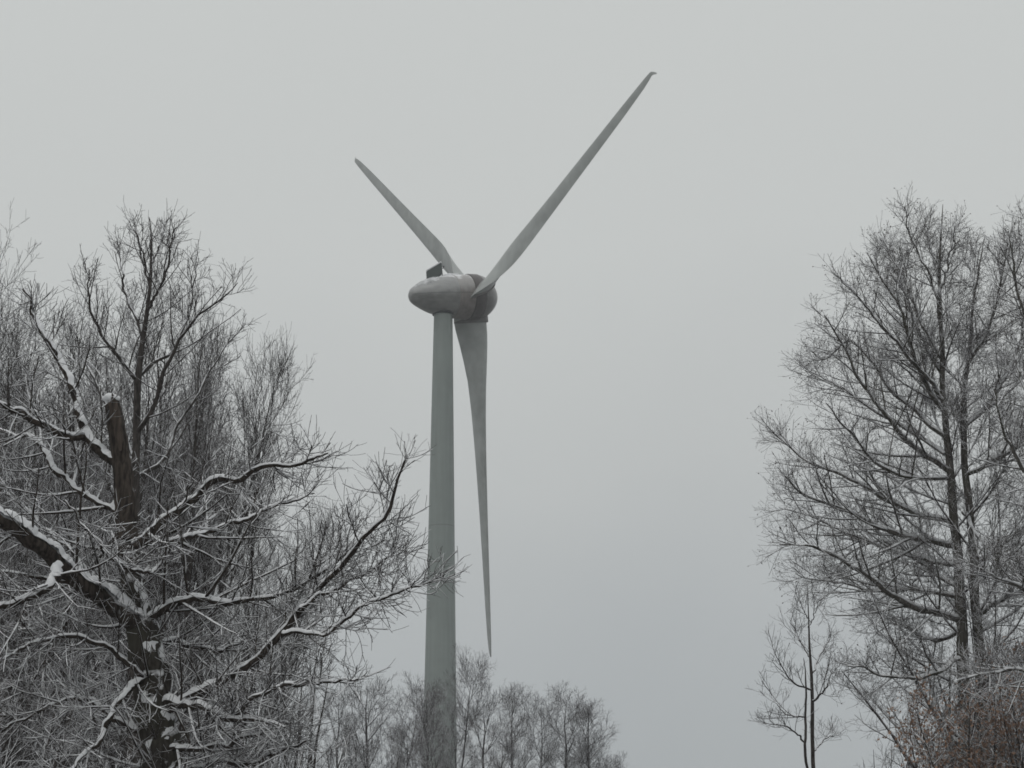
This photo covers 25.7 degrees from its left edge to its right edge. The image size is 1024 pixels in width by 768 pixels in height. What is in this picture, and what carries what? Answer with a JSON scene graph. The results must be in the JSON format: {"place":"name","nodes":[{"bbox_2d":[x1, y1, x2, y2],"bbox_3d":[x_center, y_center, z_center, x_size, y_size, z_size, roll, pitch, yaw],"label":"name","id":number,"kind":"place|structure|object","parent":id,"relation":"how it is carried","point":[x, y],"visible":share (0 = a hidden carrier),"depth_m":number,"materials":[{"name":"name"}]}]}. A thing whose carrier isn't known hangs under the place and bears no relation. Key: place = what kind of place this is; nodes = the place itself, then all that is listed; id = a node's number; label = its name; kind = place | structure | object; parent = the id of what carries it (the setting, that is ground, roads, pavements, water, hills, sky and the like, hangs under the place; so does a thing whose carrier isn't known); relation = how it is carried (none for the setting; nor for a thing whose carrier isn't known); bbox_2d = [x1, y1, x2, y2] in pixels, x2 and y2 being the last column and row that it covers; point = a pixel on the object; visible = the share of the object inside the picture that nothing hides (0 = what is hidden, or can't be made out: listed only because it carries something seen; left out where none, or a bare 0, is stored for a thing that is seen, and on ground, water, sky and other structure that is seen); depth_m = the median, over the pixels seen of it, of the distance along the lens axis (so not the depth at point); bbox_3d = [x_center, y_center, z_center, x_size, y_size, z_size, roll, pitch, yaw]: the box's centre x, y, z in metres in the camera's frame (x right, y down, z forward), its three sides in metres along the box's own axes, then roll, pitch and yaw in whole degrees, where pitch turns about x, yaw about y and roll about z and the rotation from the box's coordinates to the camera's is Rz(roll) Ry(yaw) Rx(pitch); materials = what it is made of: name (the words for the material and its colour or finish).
{"place":"outdoors","nodes":[
{"label":"outdoors","id":0,"kind":"place"},
{"bbox_2d":[0,0,1023,767],"label":"sky","id":1,"kind":"structure","parent":0,"point":[634,341],"materials":[{"name":"grey"}]},
{"bbox_3d":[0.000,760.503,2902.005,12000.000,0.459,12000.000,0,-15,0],"label":"ground","id":2,"kind":"structure","parent":0,"visible":0},
{"bbox_2d":[0,454,51,747],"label":"woodland tree","id":3,"kind":"object","parent":2,"relation":"on","point":[19,632],"visible":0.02,"depth_m":47.50,"materials":[{"name":"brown wood"}]},
{"bbox_2d":[0,199,57,766],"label":"woodland tree","id":4,"kind":"object","parent":2,"relation":"on","point":[2,412],"visible":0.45,"depth_m":34.97,"materials":[{"name":"grey plant"}]},
{"bbox_2d":[1,485,60,640],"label":"woodland tree","id":5,"kind":"object","parent":2,"relation":"on","point":[32,553],"depth_m":51.14,"materials":[{"name":"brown wood"}]},
{"bbox_2d":[0,433,63,767],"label":"woodland tree","id":6,"kind":"object","parent":2,"relation":"on","point":[20,631],"visible":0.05,"depth_m":45.90,"materials":[{"name":"grey wood"}]},
{"bbox_2d":[0,391,84,767],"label":"woodland tree","id":7,"kind":"object","parent":2,"relation":"on","point":[28,565],"visible":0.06,"depth_m":46.26,"materials":[{"name":"grey wood"}]},
{"bbox_2d":[0,285,92,765],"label":"woodland tree","id":8,"kind":"object","parent":2,"relation":"on","point":[41,303],"visible":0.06,"depth_m":51.77,"materials":[{"name":"grey plant"}]},
{"bbox_2d":[0,449,94,767],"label":"woodland tree","id":9,"kind":"object","parent":2,"relation":"on","point":[23,634],"visible":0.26,"depth_m":39.88,"materials":[{"name":"grey wood"}]},
{"bbox_2d":[0,270,125,767],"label":"woodland tree","id":10,"kind":"object","parent":2,"relation":"on","point":[60,445],"visible":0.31,"depth_m":45.77,"materials":[{"name":"grey plant"}]},
{"bbox_2d":[0,621,126,767],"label":"thicket shrub","id":11,"kind":"object","parent":2,"relation":"on","point":[50,732],"visible":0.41,"depth_m":32.88,"materials":[{"name":"grey wood"}]},
{"bbox_2d":[5,451,123,764],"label":"woodland tree","id":12,"kind":"object","parent":2,"relation":"on","point":[79,673],"depth_m":85.81,"materials":[{"name":"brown wood"}]},
{"bbox_2d":[0,323,145,762],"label":"woodland tree","id":13,"kind":"object","parent":2,"relation":"on","point":[66,453],"visible":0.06,"depth_m":60.84,"materials":[{"name":"grey wood"}]},
{"bbox_2d":[0,436,155,767],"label":"woodland tree","id":14,"kind":"object","parent":2,"relation":"on","point":[70,641],"visible":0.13,"depth_m":43.13,"materials":[{"name":"grey wood"}]},
{"bbox_2d":[26,326,144,767],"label":"woodland tree","id":15,"kind":"object","parent":2,"relation":"on","point":[89,424],"visible":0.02,"depth_m":72.51,"materials":[{"name":"grey wood"}]},
{"bbox_2d":[36,355,146,767],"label":"woodland tree","id":16,"kind":"object","parent":2,"relation":"on","point":[101,494],"visible":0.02,"depth_m":64.15,"materials":[{"name":"grey wood"}]},
{"bbox_2d":[34,283,177,767],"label":"woodland tree","id":17,"kind":"object","parent":2,"relation":"on","point":[97,398],"visible":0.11,"depth_m":59.16,"materials":[{"name":"grey wood"}]},
{"bbox_2d":[0,661,213,767],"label":"thicket shrub","id":18,"kind":"object","parent":2,"relation":"on","point":[1,740],"visible":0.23,"depth_m":31.01,"materials":[{"name":"brown plant"}]},
{"bbox_2d":[75,389,176,766],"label":"woodland tree","id":19,"kind":"object","parent":2,"relation":"on","point":[142,498],"visible":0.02,"depth_m":83.73,"materials":[{"name":"grey wood"}]},
{"bbox_2d":[41,271,252,767],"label":"woodland tree","id":20,"kind":"object","parent":2,"relation":"on","point":[144,458],"visible":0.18,"depth_m":49.48,"materials":[{"name":"grey plant"}]},
{"bbox_2d":[81,439,224,767],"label":"woodland tree","id":21,"kind":"object","parent":2,"relation":"on","point":[125,632],"visible":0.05,"depth_m":55.37,"materials":[{"name":"grey wood"}]},
{"bbox_2d":[51,198,266,767],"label":"forked tree","id":22,"kind":"object","parent":2,"relation":"on","point":[138,427],"visible":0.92,"depth_m":37.38,"materials":[{"name":"grey plant"}]},
{"bbox_2d":[106,244,224,759],"bbox_3d":[-8.123,5.740,52.030,3.245,18.993,2.950,1,-15,-6],"label":"woodland tree","id":23,"kind":"object","parent":2,"relation":"on","point":[159,349],"visible":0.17,"depth_m":53.35,"materials":[{"name":"grey plant"}]},
{"bbox_2d":[92,396,242,757],"bbox_3d":[-7.927,7.630,51.342,3.627,14.886,4.424,-2,-15,8],"label":"woodland tree","id":24,"kind":"object","parent":2,"relation":"on","point":[115,756],"visible":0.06,"depth_m":52.01,"materials":[{"name":"grey wood"}]},
{"bbox_2d":[51,683,290,767],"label":"thicket shrub","id":25,"kind":"object","parent":2,"relation":"on","point":[225,742],"visible":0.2,"depth_m":29.63,"materials":[{"name":"brown plant"}]},
{"bbox_2d":[115,312,250,761],"bbox_3d":[-8.168,7.124,57.142,3.146,18.899,3.460,-3,-15,12],"label":"woodland tree","id":26,"kind":"object","parent":2,"relation":"on","point":[223,363],"visible":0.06,"depth_m":59.20,"materials":[{"name":"grey wood"}]},
{"bbox_2d":[140,307,252,695],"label":"woodland tree","id":27,"kind":"object","parent":2,"relation":"on","point":[232,416],"visible":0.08,"depth_m":67.97,"materials":[{"name":"grey plant"}]},
{"bbox_2d":[76,604,357,767],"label":"thicket shrub","id":28,"kind":"object","parent":2,"relation":"on","point":[104,764],"visible":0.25,"depth_m":34.77,"materials":[{"name":"grey wood"}]},
{"bbox_2d":[173,364,262,767],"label":"woodland tree","id":29,"kind":"object","parent":2,"relation":"on","point":[201,582],"visible":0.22,"depth_m":50.62,"materials":[{"name":"grey wood"}]},
{"bbox_2d":[124,247,316,760],"bbox_3d":[-5.999,5.385,46.368,3.959,16.740,2.839,5,-15,-18],"label":"woodland tree","id":30,"kind":"object","parent":2,"relation":"on","point":[190,571],"visible":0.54,"depth_m":47.21,"materials":[{"name":"grey plant"}]},
{"bbox_2d":[0,277,470,767],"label":"old oak","id":31,"kind":"object","parent":2,"relation":"on","point":[126,605],"visible":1,"depth_m":24.75,"materials":[{"name":"grey plant"}]},
{"bbox_2d":[204,411,289,767],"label":"woodland tree","id":32,"kind":"object","parent":2,"relation":"on","point":[270,560],"visible":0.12,"depth_m":60.77,"materials":[{"name":"grey wood"}]},
{"bbox_2d":[226,522,322,767],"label":"woodland tree","id":33,"kind":"object","parent":2,"relation":"on","point":[293,694],"visible":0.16,"depth_m":60.03,"materials":[{"name":"grey wood"}]},
{"bbox_2d":[203,449,348,767],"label":"woodland tree","id":34,"kind":"object","parent":2,"relation":"on","point":[300,621],"visible":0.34,"depth_m":55.37,"materials":[{"name":"grey wood"}]},
{"bbox_2d":[250,589,323,767],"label":"woodland tree","id":35,"kind":"object","parent":2,"relation":"on","point":[286,705],"visible":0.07,"depth_m":65.77,"materials":[{"name":"grey wood"}]},
{"bbox_2d":[220,734,380,767],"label":"thicket shrub","id":36,"kind":"object","parent":2,"relation":"on","point":[341,761],"visible":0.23,"depth_m":42.54,"materials":[{"name":"plant"}]},
{"bbox_2d":[233,638,377,767],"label":"thicket shrub","id":37,"kind":"object","parent":2,"relation":"on","point":[313,762],"visible":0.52,"depth_m":37.83,"materials":[{"name":"plant"}]},
{"bbox_2d":[314,683,367,767],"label":"distant tree","id":38,"kind":"object","parent":2,"relation":"on","point":[333,718],"visible":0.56,"depth_m":95.33,"materials":[{"name":"grey plant"}]},
{"bbox_2d":[285,736,409,767],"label":"thicket shrub","id":39,"kind":"object","parent":2,"relation":"on","point":[381,747],"visible":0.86,"depth_m":54.59,"materials":[{"name":"plant"}]},
{"bbox_2d":[326,714,380,767],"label":"distant tree","id":40,"kind":"object","parent":2,"relation":"on","point":[345,732],"visible":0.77,"depth_m":91.09,"materials":[{"name":"grey plant"}]},
{"bbox_2d":[335,671,400,767],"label":"distant tree","id":41,"kind":"object","parent":2,"relation":"on","point":[366,725],"visible":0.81,"depth_m":107.36,"materials":[{"name":"grey plant"}]},
{"bbox_2d":[357,671,451,767],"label":"distant tree","id":42,"kind":"object","parent":2,"relation":"on","point":[426,695],"visible":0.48,"depth_m":116.43,"materials":[{"name":"grey plant"}]},
{"bbox_2d":[384,719,432,767],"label":"distant tree","id":43,"kind":"object","parent":2,"relation":"on","point":[412,746],"visible":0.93,"depth_m":89.17,"materials":[{"name":"grey plant"}]},
{"bbox_2d":[399,679,461,767],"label":"distant tree","id":44,"kind":"object","parent":2,"relation":"on","point":[433,705],"visible":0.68,"depth_m":103.28,"materials":[{"name":"grey plant"}]},
{"bbox_2d":[402,710,463,767],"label":"distant tree","id":45,"kind":"object","parent":2,"relation":"on","point":[420,729],"visible":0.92,"depth_m":91.70,"materials":[{"name":"grey plant"}]},
{"bbox_2d":[429,641,502,767],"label":"distant tree","id":46,"kind":"object","parent":2,"relation":"on","point":[469,719],"visible":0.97,"depth_m":94.97,"materials":[{"name":"grey plant"}]},
{"bbox_2d":[455,689,518,767],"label":"distant tree","id":47,"kind":"object","parent":2,"relation":"on","point":[484,731],"visible":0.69,"depth_m":109.13,"materials":[{"name":"grey plant"}]},
{"bbox_2d":[479,727,523,767],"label":"distant tree","id":48,"kind":"object","parent":2,"relation":"on","point":[509,745],"visible":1,"depth_m":99.03,"materials":[{"name":"grey plant"}]},
{"bbox_2d":[355,72,656,767],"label":"wind turbine","id":49,"kind":"object","parent":2,"relation":"on","point":[467,303],"visible":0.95,"depth_m":213.33,"materials":[{"name":"paint"}]},
{"bbox_2d":[483,680,538,767],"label":"distant tree","id":50,"kind":"object","parent":2,"relation":"on","point":[512,709],"visible":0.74,"depth_m":121.24,"materials":[{"name":"grey plant"}]},
{"bbox_2d":[505,681,583,767],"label":"distant tree","id":51,"kind":"object","parent":2,"relation":"on","point":[541,755],"visible":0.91,"depth_m":124.14,"materials":[{"name":"grey plant"}]},
{"bbox_2d":[533,686,610,767],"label":"distant tree","id":52,"kind":"object","parent":2,"relation":"on","point":[565,759],"visible":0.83,"depth_m":124.97,"materials":[{"name":"grey plant"}]},
{"bbox_2d":[561,697,618,767],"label":"distant tree","id":53,"kind":"object","parent":2,"relation":"on","point":[583,729],"visible":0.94,"depth_m":124.93,"materials":[{"name":"grey plant"}]},
{"bbox_2d":[568,734,615,767],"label":"distant tree","id":54,"kind":"object","parent":2,"relation":"on","point":[595,760],"visible":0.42,"depth_m":126.84,"materials":[{"name":"grey plant"}]},
{"bbox_2d":[610,751,628,767],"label":"distant tree","id":55,"kind":"object","parent":2,"relation":"on","point":[615,762],"visible":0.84,"depth_m":130.39,"materials":[{"name":"grey plant"}]},
{"bbox_2d":[746,577,856,767],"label":"slender tree","id":56,"kind":"object","parent":2,"relation":"on","point":[812,720],"visible":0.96,"depth_m":51.86,"materials":[{"name":"grey wood"}]},
{"bbox_2d":[747,184,1023,767],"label":"twin stem tree","id":57,"kind":"object","parent":2,"relation":"on","point":[929,563],"visible":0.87,"depth_m":42.67,"materials":[{"name":"grey plant"}]},
{"bbox_2d":[853,726,956,767],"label":"thicket shrub","id":58,"kind":"object","parent":2,"relation":"on","point":[893,757],"visible":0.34,"depth_m":43.35,"materials":[{"name":"plant"}]},
{"bbox_2d":[877,689,1016,767],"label":"beech sapling","id":59,"kind":"object","parent":2,"relation":"on","point":[929,716],"visible":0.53,"depth_m":39.25,"materials":[{"name":"brown plant"}]},
{"bbox_2d":[890,684,1012,767],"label":"thicket shrub","id":60,"kind":"object","parent":2,"relation":"on","point":[940,732],"visible":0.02,"depth_m":45.58,"materials":[{"name":"brown plant"}]},
{"bbox_2d":[892,587,1023,766],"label":"thicket shrub","id":61,"kind":"object","parent":2,"relation":"on","point":[939,684],"visible":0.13,"depth_m":43.90,"materials":[{"name":"brown wood"}]},
{"bbox_2d":[892,664,1023,767],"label":"beech sapling","id":62,"kind":"object","parent":2,"relation":"on","point":[993,763],"visible":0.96,"depth_m":38.31,"materials":[{"name":"brown plant"}]},
{"bbox_2d":[893,633,1023,767],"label":"beech sapling","id":63,"kind":"object","parent":2,"relation":"on","point":[948,745],"visible":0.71,"depth_m":38.01,"materials":[{"name":"brown plant"}]},
{"bbox_2d":[930,198,1023,727],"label":"edge tree","id":64,"kind":"object","parent":2,"relation":"on","point":[1010,441],"visible":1,"depth_m":37.16,"materials":[{"name":"grey plant"}]},
{"bbox_2d":[935,637,1023,767],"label":"thicket shrub","id":65,"kind":"object","parent":2,"relation":"on","point":[992,697],"visible":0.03,"depth_m":44.29,"materials":[{"name":"brown plant"}]}
]}

